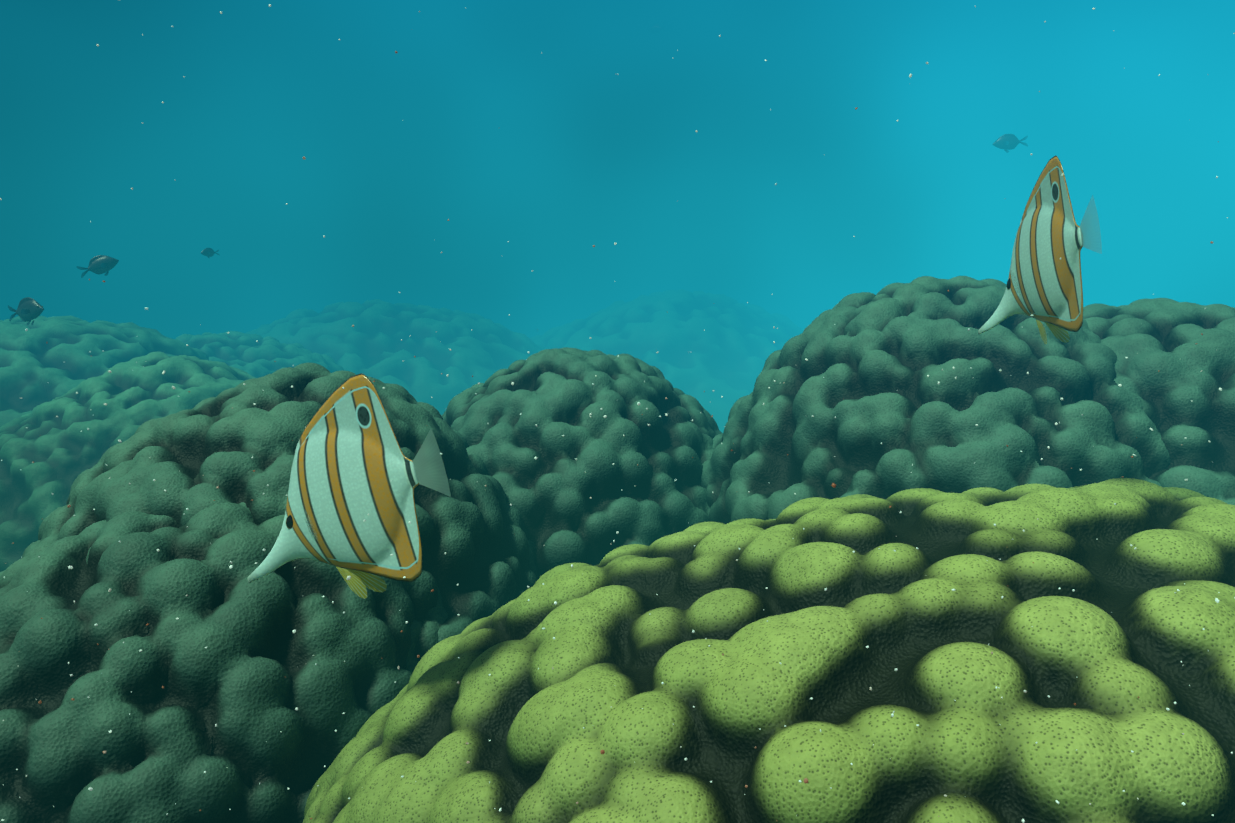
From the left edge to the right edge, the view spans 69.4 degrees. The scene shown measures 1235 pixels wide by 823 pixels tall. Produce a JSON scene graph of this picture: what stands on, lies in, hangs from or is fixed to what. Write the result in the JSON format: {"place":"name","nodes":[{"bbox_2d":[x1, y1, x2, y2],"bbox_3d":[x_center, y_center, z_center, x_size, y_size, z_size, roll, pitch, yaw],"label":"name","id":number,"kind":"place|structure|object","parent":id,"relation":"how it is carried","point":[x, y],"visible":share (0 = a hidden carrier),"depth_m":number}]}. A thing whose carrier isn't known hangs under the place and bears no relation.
{"place":"outdoors","nodes":[
{"label":"outdoors","id":0,"kind":"place"},
{"bbox_2d":[8,297,43,324],"bbox_3d":[-1.329,-0.224,2.004,0.114,0.063,0.036,-3,3,21],"label":"fish","id":1,"kind":"object","parent":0,"point":[29,309],"visible":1,"depth_m":1.99},
{"bbox_2d":[76,255,118,277],"bbox_3d":[-1.339,-0.374,2.304,0.098,0.054,0.032,-22,12,-16],"label":"fish","id":2,"kind":"object","parent":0,"point":[100,264],"visible":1,"depth_m":2.30},
{"bbox_2d":[201,248,219,257],"bbox_3d":[-1.327,-0.516,2.905,0.020,0.034,0.062,4,12,41],"label":"fish","id":3,"kind":"object","parent":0,"point":[209,252],"visible":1,"depth_m":2.90},
{"bbox_2d":[0,0,1234,337],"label":"water","id":4,"kind":"structure","parent":0,"point":[550,142],"depth_m":162.35},
{"bbox_2d":[247,373,450,598],"bbox_3d":[-0.155,0.044,0.543,0.151,0.136,0.042,2,5,22],"label":"butterflyfish","id":5,"kind":"object","parent":4,"relation":"in","point":[351,461],"visible":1,"depth_m":0.54},
{"bbox_2d":[978,155,1101,343],"bbox_3d":[0.291,-0.105,0.592,0.037,0.122,0.139,-1,5,-7],"label":"butterflyfish","id":6,"kind":"object","parent":4,"relation":"in","point":[1044,282],"visible":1,"depth_m":0.59},
{"bbox_2d":[0,4,1234,822],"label":"marine snow","id":7,"kind":"structure","parent":0,"point":[618,532],"depth_m":0.28},
{"bbox_2d":[992,134,1027,152],"bbox_3d":[1.395,-0.954,3.169,0.119,0.066,0.038,-2,5,11],"label":"fish","id":8,"kind":"object","parent":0,"point":[1006,142],"visible":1,"depth_m":3.17},
{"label":"sea bed","id":9,"kind":"structure","parent":0,"visible":0},
{"bbox_2d":[0,316,208,426],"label":"coral","id":10,"kind":"object","parent":9,"relation":"on","point":[35,370],"visible":0.21,"depth_m":2.74},
{"bbox_2d":[0,351,254,571],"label":"coral","id":11,"kind":"object","parent":9,"relation":"on","point":[62,451],"visible":0.27,"depth_m":2.08},
{"bbox_2d":[0,502,447,822],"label":"coral","id":12,"kind":"object","parent":9,"relation":"on","point":[167,745],"visible":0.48,"depth_m":0.65},
{"bbox_2d":[176,331,344,377],"bbox_3d":[-1.623,0.358,3.564,1.490,1.357,1.131,0,5,1],"label":"coral","id":13,"kind":"object","parent":9,"relation":"on","point":[249,354],"visible":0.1,"depth_m":3.60},
{"bbox_2d":[22,363,537,672],"bbox_3d":[-0.369,0.384,0.902,0.679,0.859,0.541,0,5,1],"label":"coral","id":14,"kind":"object","parent":9,"relation":"on","point":[472,527],"visible":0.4,"depth_m":0.85},
{"bbox_2d":[245,299,546,414],"bbox_3d":[-1.286,0.313,5.078,2.834,1.917,1.910,0,5,1],"label":"coral","id":15,"kind":"object","parent":9,"relation":"on","point":[370,343],"visible":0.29,"depth_m":4.65},
{"bbox_2d":[441,347,721,578],"bbox_3d":[-0.061,0.321,1.201,0.646,0.810,0.500,0,5,1],"label":"coral","id":16,"kind":"object","parent":9,"relation":"on","point":[554,394],"visible":0.33,"depth_m":1.07},
{"bbox_2d":[530,289,802,432],"bbox_3d":[0.433,0.252,5.865,3.650,2.122,2.014,0,5,1],"label":"coral","id":17,"kind":"object","parent":9,"relation":"on","point":[729,350],"visible":0.15,"depth_m":5.32},
{"bbox_2d":[303,478,1234,822],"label":"coral","id":18,"kind":"object","parent":9,"relation":"on","point":[625,642],"visible":1,"depth_m":0.45},
{"bbox_2d":[700,276,1169,523],"bbox_3d":[0.415,0.336,0.993,0.759,0.981,0.604,0,5,1],"label":"coral","id":19,"kind":"object","parent":9,"relation":"on","point":[867,355],"visible":0.4,"depth_m":0.91},
{"bbox_2d":[1083,298,1234,504],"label":"coral","id":20,"kind":"object","parent":9,"relation":"on","point":[1162,336],"visible":0.23,"depth_m":0.87}
]}

